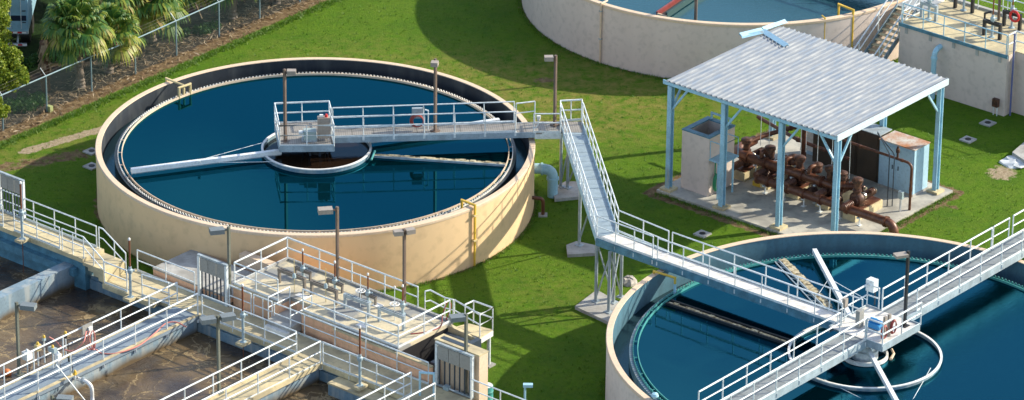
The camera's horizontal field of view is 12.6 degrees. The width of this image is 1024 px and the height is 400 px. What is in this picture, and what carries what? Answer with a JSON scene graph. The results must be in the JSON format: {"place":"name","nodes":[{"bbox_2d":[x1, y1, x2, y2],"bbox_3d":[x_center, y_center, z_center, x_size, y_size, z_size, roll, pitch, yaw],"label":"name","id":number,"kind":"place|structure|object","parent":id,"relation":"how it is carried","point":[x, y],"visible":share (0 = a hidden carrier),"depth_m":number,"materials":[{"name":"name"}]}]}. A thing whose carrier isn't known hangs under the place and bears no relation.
{"place":"outdoors","nodes":[
{"label":"outdoors","id":0,"kind":"place"},
{"bbox_2d":[0,256,339,399],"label":"water","id":1,"kind":"structure","parent":0,"point":[175,367],"depth_m":195.27,"materials":[{"name":"liquid"}]},
{"bbox_2d":[0,0,1023,399],"bbox_3d":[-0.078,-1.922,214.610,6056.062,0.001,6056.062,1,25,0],"label":"ground","id":2,"kind":"structure","parent":0,"point":[622,108],"depth_m":215.87,"materials":[{"name":"green plant"}]},
{"bbox_2d":[0,0,29,119],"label":"broadleaf tree","id":3,"kind":"object","parent":2,"relation":"on","point":[10,61],"visible":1,"depth_m":218.03,"materials":[{"name":"green plant"}]},
{"bbox_2d":[5,0,35,45],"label":"parked trailer","id":4,"kind":"object","parent":2,"relation":"on","point":[21,14],"visible":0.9,"depth_m":224.62,"materials":[{"name":"metal"}]},
{"bbox_2d":[3,96,38,113],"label":"weed clump","id":5,"kind":"object","parent":2,"relation":"on","point":[13,104],"visible":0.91,"depth_m":218.95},
{"bbox_2d":[0,261,74,319],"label":"divider wall","id":6,"kind":"structure","parent":2,"relation":"on","point":[47,283],"depth_m":199.38,"materials":[{"name":"concrete"}]},
{"bbox_2d":[37,39,51,91],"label":"dead palm","id":7,"kind":"object","parent":2,"relation":"on","point":[44,44],"visible":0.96,"depth_m":220.45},
{"bbox_2d":[0,211,124,289],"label":"basin deck","id":8,"kind":"structure","parent":2,"relation":"on","point":[38,256],"depth_m":201.46,"materials":[{"name":"concrete"}]},
{"bbox_2d":[0,171,25,219],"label":"gate rack","id":9,"kind":"object","parent":8,"relation":"on","point":[9,182],"visible":0.88,"depth_m":203.46,"materials":[{"name":"metal"}]},
{"bbox_2d":[13,209,60,248],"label":"guard rail","id":10,"kind":"object","parent":8,"relation":"on","point":[38,239],"visible":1,"depth_m":201.39,"materials":[{"name":"metal"}]},
{"bbox_2d":[1,189,96,247],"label":"guard rail","id":11,"kind":"object","parent":8,"relation":"on","point":[50,228],"visible":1,"depth_m":202.20,"materials":[{"name":"metal"}]},
{"bbox_2d":[39,0,115,89],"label":"palm tree","id":12,"kind":"object","parent":2,"relation":"on","point":[75,40],"visible":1,"depth_m":219.63,"materials":[{"name":"plant"}]},
{"bbox_2d":[0,305,198,399],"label":"basin walkway","id":13,"kind":"structure","parent":2,"relation":"on","point":[90,369],"depth_m":193.51,"materials":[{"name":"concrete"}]},
{"bbox_2d":[14,301,36,376],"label":"lamp post","id":14,"kind":"object","parent":13,"relation":"on","point":[28,306],"visible":0.99,"depth_m":190.41,"materials":[{"name":"metal"}]},
{"bbox_2d":[0,282,177,383],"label":"guard rail","id":15,"kind":"object","parent":13,"relation":"on","point":[63,336],"visible":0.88,"depth_m":193.76,"materials":[{"name":"metal"}]},
{"bbox_2d":[0,293,198,399],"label":"guard rail","id":16,"kind":"object","parent":13,"relation":"on","point":[92,343],"visible":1,"depth_m":192.41,"materials":[{"name":"metal"}]},
{"bbox_2d":[77,0,149,34],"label":"palm tree","id":17,"kind":"object","parent":2,"relation":"on","point":[125,4],"visible":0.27,"depth_m":224.06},
{"bbox_2d":[81,2,146,74],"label":"palm tree","id":18,"kind":"object","parent":2,"relation":"on","point":[123,20],"visible":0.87,"depth_m":221.85,"materials":[{"name":"plant"}]},
{"bbox_2d":[0,0,303,130],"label":"chain link fence","id":19,"kind":"object","parent":2,"relation":"on","point":[141,36],"visible":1,"depth_m":222.84,"materials":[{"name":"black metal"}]},
{"bbox_2d":[116,0,190,44],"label":"palm tree","id":20,"kind":"object","parent":2,"relation":"on","point":[147,13],"visible":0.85,"depth_m":224.99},
{"bbox_2d":[0,0,318,136],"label":"palm litter","id":21,"kind":"object","parent":2,"relation":"on","point":[125,70],"visible":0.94,"depth_m":224.36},
{"bbox_2d":[178,20,221,36],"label":"weed clump","id":22,"kind":"object","parent":2,"relation":"on","point":[204,30],"visible":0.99,"depth_m":227.78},
{"bbox_2d":[153,250,251,305],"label":"concrete plinth","id":23,"kind":"structure","parent":2,"relation":"on","point":[187,259],"depth_m":199.75,"materials":[{"name":"concrete"}]},
{"bbox_2d":[206,354,320,399],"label":"basin walkway","id":24,"kind":"structure","parent":2,"relation":"on","point":[299,382],"depth_m":191.50,"materials":[{"name":"concrete"}]},
{"bbox_2d":[199,312,235,395],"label":"lamp post","id":25,"kind":"object","parent":24,"relation":"on","point":[213,319],"visible":0.95,"depth_m":188.86,"materials":[{"name":"metal"}]},
{"bbox_2d":[160,332,296,399],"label":"guard rail","id":26,"kind":"object","parent":24,"relation":"on","point":[240,361],"visible":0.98,"depth_m":190.46,"materials":[{"name":"metal"}]},
{"bbox_2d":[202,341,321,399],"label":"guard rail","id":27,"kind":"object","parent":24,"relation":"on","point":[257,383],"visible":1,"depth_m":190.32,"materials":[{"name":"metal"}]},
{"bbox_2d":[90,268,469,399],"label":"basin deck","id":28,"kind":"structure","parent":2,"relation":"on","point":[339,383],"depth_m":194.64,"materials":[{"name":"concrete"}]},
{"bbox_2d":[137,249,194,293],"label":"guard rail","id":29,"kind":"object","parent":28,"relation":"on","point":[181,287],"visible":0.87,"depth_m":199.39,"materials":[{"name":"metal"}]},
{"bbox_2d":[197,253,228,306],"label":"gate rack","id":30,"kind":"object","parent":28,"relation":"on","point":[213,268],"visible":0.81,"depth_m":197.54,"materials":[{"name":"metal"}]},
{"bbox_2d":[209,226,232,304],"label":"lamp post","id":31,"kind":"object","parent":28,"relation":"on","point":[219,230],"visible":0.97,"depth_m":196.57,"materials":[{"name":"metal"}]},
{"bbox_2d":[201,294,296,352],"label":"guard rail","id":32,"kind":"object","parent":28,"relation":"on","point":[253,335],"visible":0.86,"depth_m":194.77,"materials":[{"name":"metal"}]},
{"bbox_2d":[274,302,428,384],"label":"guard rail","id":33,"kind":"object","parent":28,"relation":"on","point":[365,348],"visible":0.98,"depth_m":193.17,"materials":[{"name":"metal"}]},
{"bbox_2d":[322,341,403,395],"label":"guard rail","id":34,"kind":"object","parent":28,"relation":"on","point":[354,375],"visible":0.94,"depth_m":191.29,"materials":[{"name":"metal"}]},
{"bbox_2d":[95,57,534,290],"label":"clarifier tank","id":35,"kind":"object","parent":2,"relation":"on","point":[439,245],"visible":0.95,"depth_m":203.86,"materials":[{"name":"concrete"}]},
{"bbox_2d":[118,75,511,232],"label":"water","id":36,"kind":"structure","parent":35,"relation":"in","point":[256,192],"depth_m":208.09,"materials":[{"name":"blue liquid"}]},
{"bbox_2d":[103,113,527,182],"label":"water","id":37,"kind":"structure","parent":35,"relation":"in","point":[109,153],"depth_m":209.97,"materials":[{"name":"blue liquid"}]},
{"bbox_2d":[261,133,371,173],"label":"well","id":38,"kind":"object","parent":35,"relation":"in","point":[317,171],"visible":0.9,"depth_m":207.33,"materials":[{"name":"white paint"}]},
{"bbox_2d":[131,141,281,173],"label":"skimmer arm","id":39,"kind":"object","parent":38,"relation":"attached to","point":[204,161],"visible":1,"depth_m":207.34},
{"bbox_2d":[264,138,368,168],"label":"water","id":40,"kind":"structure","parent":38,"relation":"in","point":[342,154],"depth_m":208.54,"materials":[{"name":"liquid"}]},
{"bbox_2d":[274,121,581,151],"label":"tank bridge","id":41,"kind":"structure","parent":35,"relation":"on","point":[524,129],"depth_m":209.15,"materials":[{"name":"grey metal"}]},
{"bbox_2d":[281,68,295,142],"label":"lamp post","id":42,"kind":"object","parent":41,"relation":"on","point":[293,73],"visible":1,"depth_m":207.06,"materials":[{"name":"metal"}]},
{"bbox_2d":[274,100,334,146],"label":"guard rail","id":43,"kind":"object","parent":41,"relation":"on","point":[276,118],"visible":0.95,"depth_m":208.27,"materials":[{"name":"metal"}]},
{"bbox_2d":[317,114,329,139],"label":"control box","id":44,"kind":"object","parent":41,"relation":"on","point":[323,120],"visible":1,"depth_m":207.68,"materials":[{"name":"metal"}]},
{"bbox_2d":[332,101,514,128],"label":"guard rail","id":45,"kind":"object","parent":41,"relation":"on","point":[362,107],"visible":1,"depth_m":209.47,"materials":[{"name":"metal"}]},
{"bbox_2d":[332,111,516,140],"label":"guard rail","id":46,"kind":"object","parent":41,"relation":"on","point":[424,133],"visible":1,"depth_m":208.59,"materials":[{"name":"metal"}]},
{"bbox_2d":[430,58,439,132],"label":"lamp post","id":47,"kind":"object","parent":41,"relation":"on","point":[435,63],"visible":1,"depth_m":208.34,"materials":[{"name":"metal"}]},
{"bbox_2d":[544,55,559,126],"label":"lamp post","id":48,"kind":"object","parent":41,"relation":"on","point":[549,58],"visible":1,"depth_m":209.09,"materials":[{"name":"metal"}]},
{"bbox_2d":[374,154,505,166],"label":"scum trough","id":49,"kind":"object","parent":35,"relation":"attached to","point":[434,159],"visible":1,"depth_m":208.20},
{"bbox_2d":[534,163,558,197],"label":"outlet pipe","id":50,"kind":"object","parent":35,"relation":"attached to","point":[550,171],"visible":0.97,"depth_m":210.22,"materials":[{"name":"metal"}]},
{"bbox_2d":[232,251,469,363],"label":"valve platform","id":51,"kind":"structure","parent":2,"relation":"on","point":[422,347],"depth_m":195.47,"materials":[{"name":"concrete"}]},
{"bbox_2d":[234,262,278,301],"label":"guard rail","id":52,"kind":"object","parent":51,"relation":"on","point":[258,292],"visible":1,"depth_m":196.36,"materials":[{"name":"metal"}]},
{"bbox_2d":[235,236,418,306],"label":"guard rail","id":53,"kind":"object","parent":51,"relation":"on","point":[316,248],"visible":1,"depth_m":197.66,"materials":[{"name":"metal"}]},
{"bbox_2d":[317,206,339,279],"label":"lamp post","id":54,"kind":"object","parent":51,"relation":"on","point":[324,210],"visible":1,"depth_m":196.76,"materials":[{"name":"metal"}]},
{"bbox_2d":[302,288,449,347],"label":"guard rail","id":55,"kind":"object","parent":51,"relation":"on","point":[366,324],"visible":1,"depth_m":193.02,"materials":[{"name":"metal"}]},
{"bbox_2d":[393,227,415,306],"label":"lamp post","id":56,"kind":"object","parent":51,"relation":"on","point":[404,232],"visible":1,"depth_m":194.50,"materials":[{"name":"metal"}]},
{"bbox_2d":[332,327,433,383],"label":"pit parapet","id":57,"kind":"structure","parent":2,"relation":"on","point":[380,349],"depth_m":192.44,"materials":[{"name":"concrete"}]},
{"bbox_2d":[430,334,488,399],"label":"channel block","id":58,"kind":"structure","parent":2,"relation":"on","point":[477,351],"depth_m":190.16,"materials":[{"name":"concrete"}]},
{"bbox_2d":[435,341,473,398],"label":"gate rack","id":59,"kind":"object","parent":58,"relation":"attached to","point":[459,358],"visible":0.99,"depth_m":189.96,"materials":[{"name":"metal"}]},
{"bbox_2d":[449,313,468,394],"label":"lamp post","id":60,"kind":"object","parent":59,"relation":"on","point":[458,317],"visible":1,"depth_m":189.00,"materials":[{"name":"metal"}]},
{"bbox_2d":[448,323,495,367],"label":"landing","id":61,"kind":"object","parent":2,"relation":"on","point":[485,333],"visible":0.84,"depth_m":194.16,"materials":[{"name":"concrete"}]},
{"bbox_2d":[454,299,493,336],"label":"guard rail","id":62,"kind":"object","parent":61,"relation":"on","point":[476,312],"visible":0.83,"depth_m":194.05,"materials":[{"name":"metal"}]},
{"bbox_2d":[0,0,1023,399],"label":"grass tufts","id":63,"kind":"object","parent":2,"relation":"on","point":[216,52],"visible":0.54,"depth_m":216.35,"materials":[{"name":"plant"}]},
{"bbox_2d":[554,181,578,201],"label":"column footing","id":64,"kind":"object","parent":2,"relation":"on","point":[572,193],"depth_m":210.77,"materials":[{"name":"grey concrete"}]},
{"bbox_2d":[558,125,623,313],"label":"elevated walkway","id":65,"kind":"structure","parent":64,"relation":"on","point":[594,181],"depth_m":203.27,"materials":[{"name":"blue paint"}]},
{"bbox_2d":[561,103,597,237],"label":"guard rail","id":66,"kind":"object","parent":65,"relation":"on","point":[564,118],"visible":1,"depth_m":204.01,"materials":[{"name":"metal"}]},
{"bbox_2d":[583,102,618,228],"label":"guard rail","id":67,"kind":"object","parent":65,"relation":"on","point":[600,169],"visible":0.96,"depth_m":204.64,"materials":[{"name":"metal"}]},
{"bbox_2d":[566,241,594,256],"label":"column footing","id":68,"kind":"object","parent":2,"relation":"on","point":[586,249],"depth_m":205.25,"materials":[{"name":"grey concrete"}]},
{"bbox_2d":[575,291,617,324],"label":"column footing","id":69,"kind":"object","parent":2,"relation":"on","point":[587,306],"depth_m":200.01,"materials":[{"name":"grey concrete"}]},
{"bbox_2d":[522,0,944,78],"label":"clarifier tank","id":70,"kind":"object","parent":2,"relation":"on","point":[649,44],"visible":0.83,"depth_m":223.41,"materials":[{"name":"concrete"}]},
{"bbox_2d":[598,0,891,22],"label":"water","id":71,"kind":"structure","parent":70,"relation":"in","point":[749,11],"depth_m":224.87,"materials":[{"name":"teal liquid"}]},
{"bbox_2d":[656,0,692,16],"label":"effluent trough","id":72,"kind":"object","parent":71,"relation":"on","point":[672,7],"visible":1,"depth_m":224.24,"materials":[{"name":"red metal"}]},
{"bbox_2d":[657,135,952,234],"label":"shed slab","id":73,"kind":"structure","parent":2,"relation":"on","point":[749,202],"depth_m":209.93,"materials":[{"name":"concrete"}]},
{"bbox_2d":[681,111,735,196],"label":"wet well box","id":74,"kind":"object","parent":73,"relation":"on","point":[697,168],"visible":0.86,"depth_m":210.60,"materials":[{"name":"grey concrete"}]},
{"bbox_2d":[709,134,738,199],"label":"access landing","id":75,"kind":"object","parent":73,"relation":"on","point":[730,157],"visible":0.81,"depth_m":210.08,"materials":[{"name":"blue paint"}]},
{"bbox_2d":[734,136,763,181],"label":"pump set","id":76,"kind":"object","parent":73,"relation":"on","point":[744,171],"visible":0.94,"depth_m":212.23,"materials":[{"name":"metal"}]},
{"bbox_2d":[753,144,787,189],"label":"pump set","id":77,"kind":"object","parent":73,"relation":"on","point":[770,149],"visible":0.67,"depth_m":211.23,"materials":[{"name":"metal"}]},
{"bbox_2d":[734,136,824,203],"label":"header pipe","id":78,"kind":"object","parent":73,"relation":"on","point":[768,163],"visible":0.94,"depth_m":210.88,"materials":[{"name":"metal"}]},
{"bbox_2d":[752,125,796,142],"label":"header pipe","id":79,"kind":"object","parent":78,"relation":"attached to","point":[773,132],"visible":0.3,"depth_m":213.63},
{"bbox_2d":[756,115,850,160],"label":"header pipe","id":80,"kind":"object","parent":79,"relation":"attached to","point":[788,134],"visible":0.63,"depth_m":212.85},
{"bbox_2d":[784,154,819,199],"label":"pump set","id":81,"kind":"object","parent":73,"relation":"on","point":[800,159],"visible":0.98,"depth_m":210.31,"materials":[{"name":"metal"}]},
{"bbox_2d":[659,19,948,230],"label":"pump shed","id":82,"kind":"structure","parent":73,"relation":"on","point":[783,76],"depth_m":208.80,"materials":[{"name":"blue paint"}]},
{"bbox_2d":[754,175,898,233],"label":"header pipe","id":83,"kind":"object","parent":73,"relation":"on","point":[803,194],"visible":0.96,"depth_m":208.74,"materials":[{"name":"metal"}]},
{"bbox_2d":[813,164,852,209],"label":"pump set","id":84,"kind":"object","parent":73,"relation":"on","point":[826,191],"visible":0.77,"depth_m":209.42,"materials":[{"name":"metal"}]},
{"bbox_2d":[812,123,891,182],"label":"control cabinet","id":85,"kind":"object","parent":73,"relation":"on","point":[864,163],"visible":0.51,"depth_m":212.34,"materials":[{"name":"metal"}]},
{"bbox_2d":[840,176,882,221],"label":"pump set","id":86,"kind":"object","parent":73,"relation":"on","point":[867,200],"visible":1,"depth_m":208.41,"materials":[{"name":"metal"}]},
{"bbox_2d":[842,139,912,210],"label":"header pipe","id":87,"kind":"object","parent":73,"relation":"on","point":[896,158],"visible":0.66,"depth_m":209.22,"materials":[{"name":"metal"}]},
{"bbox_2d":[877,131,930,196],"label":"electrical cabinet","id":88,"kind":"object","parent":73,"relation":"on","point":[914,151],"visible":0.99,"depth_m":210.90,"materials":[{"name":"blue metal"}]},
{"bbox_2d":[605,231,1023,399],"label":"clarifier tank","id":89,"kind":"object","parent":2,"relation":"on","point":[632,302],"visible":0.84,"depth_m":199.61,"materials":[{"name":"concrete"}]},
{"bbox_2d":[614,281,690,383],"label":"water","id":90,"kind":"structure","parent":89,"relation":"in","point":[621,347],"depth_m":193.68,"materials":[{"name":"blue liquid"}]},
{"bbox_2d":[666,299,789,345],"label":"scum trough","id":91,"kind":"object","parent":89,"relation":"attached to","point":[735,324],"visible":0.95,"depth_m":193.94,"materials":[{"name":"black metal"}]},
{"bbox_2d":[774,258,832,307],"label":"scum trough","id":92,"kind":"object","parent":89,"relation":"attached to","point":[787,265],"visible":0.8,"depth_m":197.46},
{"bbox_2d":[812,248,864,313],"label":"skimmer arm","id":93,"kind":"object","parent":89,"relation":"attached to","point":[824,269],"visible":0.79,"depth_m":197.19},
{"bbox_2d":[788,325,942,391],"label":"well","id":94,"kind":"object","parent":89,"relation":"in","point":[900,386],"visible":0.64,"depth_m":189.03,"materials":[{"name":"white paint"}]},
{"bbox_2d":[725,232,1023,399],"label":"diagonal bridge","id":95,"kind":"structure","parent":89,"relation":"on","point":[895,309],"depth_m":191.33,"materials":[{"name":"grey metal"}]},
{"bbox_2d":[595,233,843,332],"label":"tank walkway","id":96,"kind":"structure","parent":95,"relation":"on","point":[730,279],"depth_m":195.50,"materials":[{"name":"grey metal"}]},
{"bbox_2d":[596,215,653,263],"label":"guard rail","id":97,"kind":"object","parent":96,"relation":"on","point":[623,246],"visible":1,"depth_m":197.88,"materials":[{"name":"metal"}]},
{"bbox_2d":[617,210,668,251],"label":"guard rail","id":98,"kind":"object","parent":96,"relation":"on","point":[636,238],"visible":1,"depth_m":198.52,"materials":[{"name":"metal"}]},
{"bbox_2d":[656,238,842,325],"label":"guard rail","id":99,"kind":"object","parent":96,"relation":"on","point":[745,290],"visible":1,"depth_m":194.01,"materials":[{"name":"metal"}]},
{"bbox_2d":[671,232,862,318],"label":"guard rail","id":100,"kind":"object","parent":96,"relation":"on","point":[765,265],"visible":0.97,"depth_m":194.45,"materials":[{"name":"metal"}]},
{"bbox_2d":[698,312,840,399],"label":"guard rail","id":101,"kind":"object","parent":95,"relation":"on","point":[771,351],"visible":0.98,"depth_m":187.12,"materials":[{"name":"metal"}]},
{"bbox_2d":[721,318,866,399],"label":"guard rail","id":102,"kind":"object","parent":95,"relation":"on","point":[799,365],"visible":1,"depth_m":186.97,"materials":[{"name":"metal"}]},
{"bbox_2d":[866,302,921,346],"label":"guard rail","id":103,"kind":"object","parent":95,"relation":"on","point":[891,319],"visible":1,"depth_m":190.05,"materials":[{"name":"metal"}]},
{"bbox_2d":[893,250,909,327],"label":"lamp post","id":104,"kind":"object","parent":95,"relation":"on","point":[901,255],"visible":1,"depth_m":190.50,"materials":[{"name":"black metal"}]},
{"bbox_2d":[881,227,992,310],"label":"guard rail","id":105,"kind":"object","parent":95,"relation":"on","point":[927,273],"visible":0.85,"depth_m":194.98,"materials":[{"name":"metal"}]},
{"bbox_2d":[916,229,1023,316],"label":"guard rail","id":106,"kind":"object","parent":95,"relation":"on","point":[970,259],"visible":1,"depth_m":195.22,"materials":[{"name":"metal"}]},
{"bbox_2d":[824,348,930,399],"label":"skimmer arm","id":107,"kind":"object","parent":89,"relation":"attached to","point":[882,375],"visible":1,"depth_m":188.53},
{"bbox_2d":[864,0,941,58],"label":"steel stair","id":108,"kind":"object","parent":2,"relation":"on","point":[893,12],"visible":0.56,"depth_m":223.31,"materials":[{"name":"metal"}]},
{"bbox_2d":[898,0,1023,115],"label":"concrete box tank","id":109,"kind":"object","parent":2,"relation":"on","point":[974,71],"visible":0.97,"depth_m":220.54,"materials":[{"name":"beige concrete"}]},
{"bbox_2d":[902,3,1007,54],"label":"guard rail","id":110,"kind":"object","parent":109,"relation":"on","point":[944,26],"visible":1,"depth_m":219.82,"materials":[{"name":"metal"}]},
{"bbox_2d":[633,257,1023,399],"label":"water","id":111,"kind":"structure","parent":0,"point":[975,333],"depth_m":192.41,"materials":[{"name":"blue liquid"}]},
{"bbox_2d":[844,347,888,366],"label":"drive ring","id":112,"kind":"object","parent":111,"relation":"in","point":[861,358],"visible":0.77,"depth_m":190.70,"materials":[{"name":"white paint"}]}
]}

